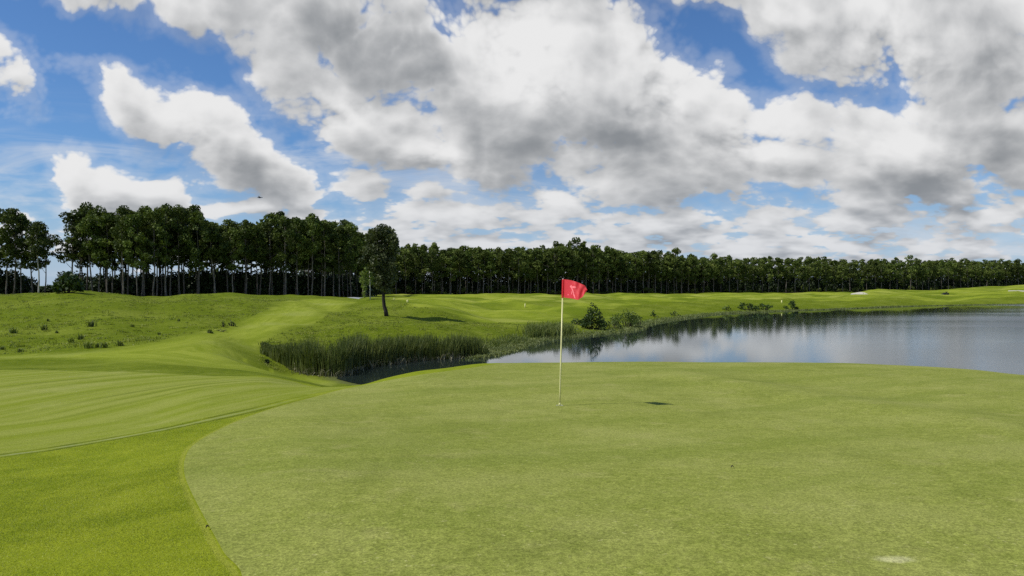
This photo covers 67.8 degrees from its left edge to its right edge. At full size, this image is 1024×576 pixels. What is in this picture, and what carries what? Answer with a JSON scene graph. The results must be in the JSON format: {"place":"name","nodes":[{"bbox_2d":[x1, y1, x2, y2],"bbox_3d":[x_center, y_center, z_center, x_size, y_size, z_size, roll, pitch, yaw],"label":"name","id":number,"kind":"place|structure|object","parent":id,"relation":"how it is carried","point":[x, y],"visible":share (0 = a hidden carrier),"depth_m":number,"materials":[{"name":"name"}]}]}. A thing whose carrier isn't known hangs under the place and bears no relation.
{"place":"outdoors","nodes":[
{"label":"outdoors","id":0,"kind":"place"},
{"bbox_2d":[0,398,306,575],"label":"collar grass","id":1,"kind":"structure","parent":0,"point":[66,471],"depth_m":6.21,"materials":[{"name":"green plant"}]},
{"bbox_2d":[0,285,1023,575],"bbox_3d":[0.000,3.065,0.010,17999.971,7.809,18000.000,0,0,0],"label":"ground","id":2,"kind":"structure","parent":0,"point":[60,399],"depth_m":27.92,"materials":[{"name":"green plant"}]},
{"bbox_2d":[0,222,23,294],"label":"eucalyptus tree","id":3,"kind":"object","parent":2,"relation":"on","point":[7,264],"visible":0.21,"depth_m":188.72,"materials":[{"name":"green plant"}]},
{"bbox_2d":[0,207,30,293],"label":"eucalyptus tree","id":4,"kind":"object","parent":2,"relation":"on","point":[8,216],"visible":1,"depth_m":182.06,"materials":[{"name":"green plant"}]},
{"bbox_2d":[5,213,39,293],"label":"eucalyptus tree","id":5,"kind":"object","parent":2,"relation":"on","point":[23,221],"visible":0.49,"depth_m":186.73,"materials":[{"name":"green plant"}]},
{"bbox_2d":[18,222,50,292],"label":"eucalyptus tree","id":6,"kind":"object","parent":2,"relation":"on","point":[33,265],"visible":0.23,"depth_m":189.56,"materials":[{"name":"green plant"}]},
{"bbox_2d":[24,221,50,292],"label":"eucalyptus tree","id":7,"kind":"object","parent":2,"relation":"on","point":[37,226],"visible":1,"depth_m":179.35,"materials":[{"name":"green plant"}]},
{"bbox_2d":[32,230,58,292],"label":"eucalyptus tree","id":8,"kind":"object","parent":2,"relation":"on","point":[42,264],"visible":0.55,"depth_m":188.88,"materials":[{"name":"green plant"}]},
{"bbox_2d":[51,212,81,273],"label":"eucalyptus tree","id":9,"kind":"object","parent":2,"relation":"on","point":[66,257],"visible":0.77,"depth_m":184.15,"materials":[{"name":"green plant"}]},
{"bbox_2d":[50,270,83,292],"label":"bush","id":10,"kind":"object","parent":2,"relation":"on","point":[70,282],"visible":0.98,"depth_m":96.48,"materials":[{"name":"green plant"}]},
{"bbox_2d":[63,209,88,277],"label":"eucalyptus tree","id":11,"kind":"object","parent":2,"relation":"on","point":[78,214],"visible":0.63,"depth_m":185.50,"materials":[{"name":"green plant"}]},
{"bbox_2d":[68,201,94,290],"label":"eucalyptus tree","id":12,"kind":"object","parent":2,"relation":"on","point":[87,208],"visible":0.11,"depth_m":194.73,"materials":[{"name":"green plant"}]},
{"bbox_2d":[71,209,96,280],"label":"eucalyptus tree","id":13,"kind":"object","parent":2,"relation":"on","point":[85,258],"visible":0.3,"depth_m":188.69,"materials":[{"name":"green plant"}]},
{"bbox_2d":[75,214,110,290],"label":"eucalyptus tree","id":14,"kind":"object","parent":2,"relation":"on","point":[86,225],"visible":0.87,"depth_m":182.63,"materials":[{"name":"green plant"}]},
{"bbox_2d":[79,205,114,291],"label":"eucalyptus tree","id":15,"kind":"object","parent":2,"relation":"on","point":[99,212],"visible":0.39,"depth_m":186.31,"materials":[{"name":"green plant"}]},
{"bbox_2d":[88,213,124,292],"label":"eucalyptus tree","id":16,"kind":"object","parent":2,"relation":"on","point":[107,218],"visible":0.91,"depth_m":183.03,"materials":[{"name":"green plant"}]},
{"bbox_2d":[99,212,119,292],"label":"eucalyptus tree","id":17,"kind":"object","parent":2,"relation":"on","point":[111,248],"visible":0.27,"depth_m":186.49,"materials":[{"name":"green plant"}]},
{"bbox_2d":[110,205,135,294],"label":"eucalyptus tree","id":18,"kind":"object","parent":2,"relation":"on","point":[121,210],"visible":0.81,"depth_m":180.13,"materials":[{"name":"green plant"}]},
{"bbox_2d":[113,210,139,294],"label":"eucalyptus tree","id":19,"kind":"object","parent":2,"relation":"on","point":[119,217],"visible":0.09,"depth_m":185.50,"materials":[{"name":"green plant"}]},
{"bbox_2d":[121,212,149,295],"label":"eucalyptus tree","id":20,"kind":"object","parent":2,"relation":"on","point":[136,217],"visible":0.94,"depth_m":179.25,"materials":[{"name":"green plant"}]},
{"bbox_2d":[134,205,153,295],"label":"eucalyptus tree","id":21,"kind":"object","parent":2,"relation":"on","point":[142,228],"visible":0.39,"depth_m":184.37,"materials":[{"name":"green plant"}]},
{"bbox_2d":[134,209,170,295],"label":"eucalyptus tree","id":22,"kind":"object","parent":2,"relation":"on","point":[158,227],"visible":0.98,"depth_m":180.27,"materials":[{"name":"green plant"}]},
{"bbox_2d":[146,203,183,295],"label":"eucalyptus tree","id":23,"kind":"object","parent":2,"relation":"on","point":[162,210],"visible":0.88,"depth_m":182.64,"materials":[{"name":"green plant"}]},
{"bbox_2d":[155,214,179,295],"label":"eucalyptus tree","id":24,"kind":"object","parent":2,"relation":"on","point":[173,237],"visible":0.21,"depth_m":186.78,"materials":[{"name":"green plant"}]},
{"bbox_2d":[168,207,192,294],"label":"eucalyptus tree","id":25,"kind":"object","parent":2,"relation":"on","point":[180,216],"visible":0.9,"depth_m":184.54,"materials":[{"name":"green plant"}]},
{"bbox_2d":[170,207,199,293],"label":"eucalyptus tree","id":26,"kind":"object","parent":2,"relation":"on","point":[185,260],"visible":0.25,"depth_m":189.30,"materials":[{"name":"green plant"}]},
{"bbox_2d":[180,210,210,293],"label":"eucalyptus tree","id":27,"kind":"object","parent":2,"relation":"on","point":[196,217],"visible":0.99,"depth_m":184.99,"materials":[{"name":"green plant"}]},
{"bbox_2d":[188,218,208,293],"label":"eucalyptus tree","id":28,"kind":"object","parent":2,"relation":"on","point":[194,235],"visible":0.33,"depth_m":191.84,"materials":[{"name":"green plant"}]},
{"bbox_2d":[199,223,231,292],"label":"eucalyptus tree","id":29,"kind":"object","parent":2,"relation":"on","point":[213,253],"visible":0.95,"depth_m":188.18,"materials":[{"name":"green plant"}]},
{"bbox_2d":[217,219,241,292],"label":"eucalyptus tree","id":30,"kind":"object","parent":2,"relation":"on","point":[227,223],"visible":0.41,"depth_m":195.09,"materials":[{"name":"green plant"}]},
{"bbox_2d":[220,227,245,292],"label":"eucalyptus tree","id":31,"kind":"object","parent":2,"relation":"on","point":[233,233],"visible":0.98,"depth_m":190.90,"materials":[{"name":"green plant"}]},
{"bbox_2d":[237,219,256,293],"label":"eucalyptus tree","id":32,"kind":"object","parent":2,"relation":"on","point":[245,230],"visible":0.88,"depth_m":192.66,"materials":[{"name":"green plant"}]},
{"bbox_2d":[246,225,267,294],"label":"eucalyptus tree","id":33,"kind":"object","parent":2,"relation":"on","point":[259,242],"visible":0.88,"depth_m":194.63,"materials":[{"name":"green plant"}]},
{"bbox_2d":[0,290,523,372],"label":"rough grass","id":34,"kind":"structure","parent":2,"relation":"on","point":[312,332],"depth_m":71.21,"materials":[{"name":"green plant"}]},
{"bbox_2d":[258,222,281,294],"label":"eucalyptus tree","id":35,"kind":"object","parent":2,"relation":"on","point":[270,234],"visible":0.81,"depth_m":197.41,"materials":[{"name":"green plant"}]},
{"bbox_2d":[263,212,284,294],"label":"eucalyptus tree","id":36,"kind":"object","parent":2,"relation":"on","point":[271,217],"visible":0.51,"depth_m":202.01,"materials":[{"name":"green plant"}]},
{"bbox_2d":[274,215,291,294],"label":"eucalyptus tree","id":37,"kind":"object","parent":2,"relation":"on","point":[284,248],"visible":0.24,"depth_m":202.81,"materials":[{"name":"green plant"}]},
{"bbox_2d":[272,216,296,294],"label":"eucalyptus tree","id":38,"kind":"object","parent":2,"relation":"on","point":[283,222],"visible":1,"depth_m":197.03,"materials":[{"name":"green plant"}]},
{"bbox_2d":[283,216,309,294],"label":"eucalyptus tree","id":39,"kind":"object","parent":2,"relation":"on","point":[290,253],"visible":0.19,"depth_m":204.86,"materials":[{"name":"green plant"}]},
{"bbox_2d":[287,218,309,294],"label":"eucalyptus tree","id":40,"kind":"object","parent":2,"relation":"on","point":[298,226],"visible":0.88,"depth_m":200.23,"materials":[{"name":"green plant"}]},
{"bbox_2d":[298,220,318,294],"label":"eucalyptus tree","id":41,"kind":"object","parent":2,"relation":"on","point":[306,263],"visible":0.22,"depth_m":207.84,"materials":[{"name":"green plant"}]},
{"bbox_2d":[300,213,324,294],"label":"eucalyptus tree","id":42,"kind":"object","parent":2,"relation":"on","point":[313,226],"visible":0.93,"depth_m":201.04,"materials":[{"name":"green plant"}]},
{"bbox_2d":[311,220,338,296],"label":"eucalyptus tree","id":43,"kind":"object","parent":2,"relation":"on","point":[319,258],"visible":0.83,"depth_m":203.69,"materials":[{"name":"green plant"}]},
{"bbox_2d":[322,223,343,296],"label":"eucalyptus tree","id":44,"kind":"object","parent":2,"relation":"on","point":[333,226],"visible":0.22,"depth_m":210.53,"materials":[{"name":"green plant"}]},
{"bbox_2d":[326,226,355,296],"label":"eucalyptus tree","id":45,"kind":"object","parent":2,"relation":"on","point":[340,231],"visible":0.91,"depth_m":204.95,"materials":[{"name":"green plant"}]},
{"bbox_2d":[339,222,363,296],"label":"eucalyptus tree","id":46,"kind":"object","parent":2,"relation":"on","point":[352,228],"visible":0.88,"depth_m":207.05,"materials":[{"name":"green plant"}]},
{"bbox_2d":[359,266,374,299],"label":"young tree","id":47,"kind":"object","parent":2,"relation":"on","point":[369,282],"visible":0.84,"depth_m":117.64,"materials":[{"name":"green plant"}]},
{"bbox_2d":[258,331,488,376],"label":"reeds","id":48,"kind":"object","parent":2,"relation":"on","point":[339,356],"visible":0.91,"depth_m":52.53,"materials":[{"name":"green plant"}]},
{"bbox_2d":[356,223,399,315],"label":"lone tree","id":49,"kind":"object","parent":2,"relation":"on","point":[375,250],"visible":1,"depth_m":83.94,"materials":[{"name":"green plant"}]},
{"bbox_2d":[287,352,470,377],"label":"dead reeds","id":50,"kind":"object","parent":2,"relation":"on","point":[400,361],"visible":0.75,"depth_m":51.41,"materials":[{"name":"plant"}]},
{"bbox_2d":[399,251,411,293],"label":"eucalyptus tree","id":51,"kind":"object","parent":2,"relation":"on","point":[407,260],"visible":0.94,"depth_m":333.73,"materials":[{"name":"green plant"}]},
{"bbox_2d":[410,245,422,293],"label":"eucalyptus tree","id":52,"kind":"object","parent":2,"relation":"on","point":[415,253],"visible":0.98,"depth_m":334.65,"materials":[{"name":"green plant"}]},
{"bbox_2d":[413,250,431,293],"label":"eucalyptus tree","id":53,"kind":"object","parent":2,"relation":"on","point":[424,254],"visible":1,"depth_m":334.13,"materials":[{"name":"green plant"}]},
{"bbox_2d":[427,248,438,293],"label":"eucalyptus tree","id":54,"kind":"object","parent":2,"relation":"on","point":[434,262],"visible":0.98,"depth_m":338.00,"materials":[{"name":"green plant"}]},
{"bbox_2d":[437,254,444,293],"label":"eucalyptus tree","id":55,"kind":"object","parent":2,"relation":"on","point":[441,258],"visible":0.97,"depth_m":340.19,"materials":[{"name":"green plant"}]},
{"bbox_2d":[444,251,458,293],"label":"eucalyptus tree","id":56,"kind":"object","parent":2,"relation":"on","point":[454,276],"visible":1,"depth_m":340.47,"materials":[{"name":"green plant"}]},
{"bbox_2d":[454,249,468,293],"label":"eucalyptus tree","id":57,"kind":"object","parent":2,"relation":"on","point":[460,254],"visible":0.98,"depth_m":342.12,"materials":[{"name":"green plant"}]},
{"bbox_2d":[471,253,486,293],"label":"eucalyptus tree","id":58,"kind":"object","parent":2,"relation":"on","point":[478,277],"visible":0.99,"depth_m":345.77,"materials":[{"name":"green plant"}]},
{"bbox_2d":[477,249,490,292],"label":"eucalyptus tree","id":59,"kind":"object","parent":2,"relation":"on","point":[483,253],"visible":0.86,"depth_m":347.78,"materials":[{"name":"green plant"}]},
{"bbox_2d":[485,251,497,292],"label":"eucalyptus tree","id":60,"kind":"object","parent":2,"relation":"on","point":[489,265],"visible":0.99,"depth_m":347.98,"materials":[{"name":"green plant"}]},
{"bbox_2d":[502,250,514,292],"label":"eucalyptus tree","id":61,"kind":"object","parent":2,"relation":"on","point":[508,254],"visible":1,"depth_m":352.68,"materials":[{"name":"green plant"}]},
{"bbox_2d":[483,333,535,346],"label":"sedge clump","id":62,"kind":"object","parent":2,"relation":"on","point":[493,341],"visible":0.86,"depth_m":69.60,"materials":[{"name":"green plant"}]},
{"bbox_2d":[0,268,1023,296],"bbox_3d":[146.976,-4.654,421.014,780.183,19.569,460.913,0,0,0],"label":"undergrowth","id":63,"kind":"object","parent":2,"relation":"on","point":[206,282],"visible":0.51,"depth_m":247.21,"materials":[{"name":"green plant"}]},
{"bbox_2d":[509,247,525,293],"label":"eucalyptus tree","id":64,"kind":"object","parent":2,"relation":"on","point":[518,267],"visible":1,"depth_m":352.97,"materials":[{"name":"green plant"}]},
{"bbox_2d":[518,253,529,293],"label":"eucalyptus tree","id":65,"kind":"object","parent":2,"relation":"on","point":[524,270],"visible":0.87,"depth_m":356.05,"materials":[{"name":"green plant"}]},
{"bbox_2d":[526,250,536,293],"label":"eucalyptus tree","id":66,"kind":"object","parent":2,"relation":"on","point":[531,271],"visible":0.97,"depth_m":356.94,"materials":[{"name":"green plant"}]},
{"bbox_2d":[532,249,542,292],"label":"eucalyptus tree","id":67,"kind":"object","parent":2,"relation":"on","point":[538,263],"visible":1,"depth_m":356.76,"materials":[{"name":"green plant"}]},
{"bbox_2d":[514,320,579,337],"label":"sedge clump","id":68,"kind":"object","parent":2,"relation":"on","point":[539,330],"visible":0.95,"depth_m":80.39,"materials":[{"name":"green plant"}]},
{"bbox_2d":[541,251,556,293],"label":"eucalyptus tree","id":69,"kind":"object","parent":2,"relation":"on","point":[547,276],"visible":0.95,"depth_m":360.33,"materials":[{"name":"green plant"}]},
{"bbox_2d":[546,247,563,294],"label":"eucalyptus tree","id":70,"kind":"object","parent":2,"relation":"on","point":[555,250],"visible":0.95,"depth_m":362.43,"materials":[{"name":"green plant"}]},
{"bbox_2d":[101,205,1023,296],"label":"plantation forest","id":71,"kind":"object","parent":2,"relation":"on","point":[824,261],"visible":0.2,"depth_m":451.19,"materials":[{"name":"green plant"}]},
{"bbox_2d":[555,245,571,278],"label":"eucalyptus tree","id":72,"kind":"object","parent":2,"relation":"on","point":[565,252],"visible":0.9,"depth_m":365.30,"materials":[{"name":"green plant"}]},
{"bbox_2d":[563,252,577,279],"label":"eucalyptus tree","id":73,"kind":"object","parent":2,"relation":"on","point":[573,266],"visible":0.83,"depth_m":368.02,"materials":[{"name":"green plant"}]},
{"bbox_2d":[566,237,589,281],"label":"eucalyptus tree","id":74,"kind":"object","parent":2,"relation":"on","point":[575,241],"visible":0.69,"depth_m":375.55,"materials":[{"name":"green plant"}]},
{"bbox_2d":[580,251,593,292],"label":"eucalyptus tree","id":75,"kind":"object","parent":2,"relation":"on","point":[588,270],"visible":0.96,"depth_m":374.87,"materials":[{"name":"green plant"}]},
{"bbox_2d":[579,302,607,329],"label":"shore bush","id":76,"kind":"object","parent":2,"relation":"on","point":[598,321],"visible":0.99,"depth_m":92.14,"materials":[{"name":"green plant"}]},
{"bbox_2d":[587,244,600,293],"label":"eucalyptus tree","id":77,"kind":"object","parent":2,"relation":"on","point":[593,248],"visible":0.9,"depth_m":379.66,"materials":[{"name":"green plant"}]},
{"bbox_2d":[594,249,607,293],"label":"eucalyptus tree","id":78,"kind":"object","parent":2,"relation":"on","point":[598,276],"visible":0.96,"depth_m":381.74,"materials":[{"name":"green plant"}]},
{"bbox_2d":[184,362,1023,575],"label":"putting green","id":79,"kind":"object","parent":2,"relation":"on","point":[627,469],"visible":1,"depth_m":7.08,"materials":[{"name":"green plant"}]},
{"bbox_2d":[559,279,586,405],"bbox_3d":[1.034,0.998,13.155,0.559,2.326,0.158,0,0,33],"label":"flagstick","id":80,"kind":"object","parent":79,"relation":"in","point":[573,290],"visible":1,"depth_m":13.23},
{"bbox_2d":[602,245,614,292],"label":"eucalyptus tree","id":81,"kind":"object","parent":2,"relation":"on","point":[606,257],"visible":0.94,"depth_m":386.30,"materials":[{"name":"green plant"}]},
{"bbox_2d":[609,249,620,292],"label":"eucalyptus tree","id":82,"kind":"object","parent":2,"relation":"on","point":[615,262],"visible":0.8,"depth_m":389.89,"materials":[{"name":"green plant"}]},
{"bbox_2d":[611,256,631,292],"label":"eucalyptus tree","id":83,"kind":"object","parent":2,"relation":"on","point":[621,259],"visible":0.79,"depth_m":392.91,"materials":[{"name":"green plant"}]},
{"bbox_2d":[609,309,640,326],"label":"shore bush","id":84,"kind":"object","parent":2,"relation":"on","point":[629,316],"visible":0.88,"depth_m":98.70,"materials":[{"name":"green plant"}]},
{"bbox_2d":[621,253,634,292],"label":"eucalyptus tree","id":85,"kind":"object","parent":2,"relation":"on","point":[626,256],"visible":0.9,"depth_m":394.60,"materials":[{"name":"green plant"}]},
{"bbox_2d":[630,252,640,292],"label":"eucalyptus tree","id":86,"kind":"object","parent":2,"relation":"on","point":[633,258],"visible":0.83,"depth_m":400.14,"materials":[{"name":"green plant"}]},
{"bbox_2d":[635,250,648,292],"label":"eucalyptus tree","id":87,"kind":"object","parent":2,"relation":"on","point":[643,269],"visible":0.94,"depth_m":403.48,"materials":[{"name":"green plant"}]},
{"bbox_2d":[644,253,655,290],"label":"eucalyptus tree","id":88,"kind":"object","parent":2,"relation":"on","point":[650,261],"visible":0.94,"depth_m":405.51,"materials":[{"name":"green plant"}]},
{"bbox_2d":[375,284,970,294],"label":"edge scrub","id":89,"kind":"object","parent":2,"relation":"on","point":[409,290],"visible":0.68,"depth_m":403.64,"materials":[{"name":"green plant"}]},
{"bbox_2d":[668,247,683,293],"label":"eucalyptus tree","id":90,"kind":"object","parent":2,"relation":"on","point":[676,251],"visible":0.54,"depth_m":423.75,"materials":[{"name":"green plant"}]},
{"bbox_2d":[683,256,695,290],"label":"eucalyptus tree","id":91,"kind":"object","parent":2,"relation":"on","point":[689,269],"visible":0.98,"depth_m":425.27,"materials":[{"name":"green plant"}]},
{"bbox_2d":[690,257,700,293],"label":"eucalyptus tree","id":92,"kind":"object","parent":2,"relation":"on","point":[695,261],"visible":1,"depth_m":426.39,"materials":[{"name":"green plant"}]},
{"bbox_2d":[696,258,710,292],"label":"eucalyptus tree","id":93,"kind":"object","parent":2,"relation":"on","point":[704,264],"visible":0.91,"depth_m":429.42,"materials":[{"name":"green plant"}]},
{"bbox_2d":[710,253,721,291],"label":"eucalyptus tree","id":94,"kind":"object","parent":2,"relation":"on","point":[714,256],"visible":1,"depth_m":433.77,"materials":[{"name":"green plant"}]},
{"bbox_2d":[724,255,732,292],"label":"eucalyptus tree","id":95,"kind":"object","parent":2,"relation":"on","point":[728,270],"visible":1,"depth_m":436.60,"materials":[{"name":"green plant"}]},
{"bbox_2d":[732,259,742,292],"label":"eucalyptus tree","id":96,"kind":"object","parent":2,"relation":"on","point":[737,269],"visible":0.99,"depth_m":439.61,"materials":[{"name":"green plant"}]},
{"bbox_2d":[459,303,1019,360],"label":"shore plants","id":97,"kind":"object","parent":2,"relation":"on","point":[495,350],"visible":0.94,"depth_m":87.76,"materials":[{"name":"green plant"}]},
{"bbox_2d":[773,257,784,292],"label":"eucalyptus tree","id":98,"kind":"object","parent":2,"relation":"on","point":[778,264],"visible":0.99,"depth_m":446.42,"materials":[{"name":"green plant"}]},
{"bbox_2d":[805,257,816,291],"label":"eucalyptus tree","id":99,"kind":"object","parent":2,"relation":"on","point":[811,268],"visible":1,"depth_m":455.35,"materials":[{"name":"green plant"}]},
{"bbox_2d":[819,264,833,291],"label":"eucalyptus tree","id":100,"kind":"object","parent":2,"relation":"on","point":[826,268],"visible":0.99,"depth_m":458.98,"materials":[{"name":"green plant"}]},
{"bbox_2d":[836,262,848,291],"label":"eucalyptus tree","id":101,"kind":"object","parent":2,"relation":"on","point":[842,268],"visible":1,"depth_m":465.09,"materials":[{"name":"green plant"}]},
{"bbox_2d":[870,260,880,288],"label":"eucalyptus tree","id":102,"kind":"object","parent":2,"relation":"on","point":[875,267],"visible":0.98,"depth_m":482.32,"materials":[{"name":"green plant"}]},
{"bbox_2d":[900,255,918,289],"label":"eucalyptus tree","id":103,"kind":"object","parent":2,"relation":"on","point":[910,267],"visible":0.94,"depth_m":501.99,"materials":[{"name":"green plant"}]},
{"bbox_2d":[0,0,1023,285],"label":"sky","id":104,"kind":"structure","parent":0,"point":[849,130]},
{"bbox_2d":[337,304,1023,383],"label":"pond water","id":105,"kind":"structure","parent":0,"point":[984,337],"depth_m":74.36,"materials":[{"name":"liquid"}]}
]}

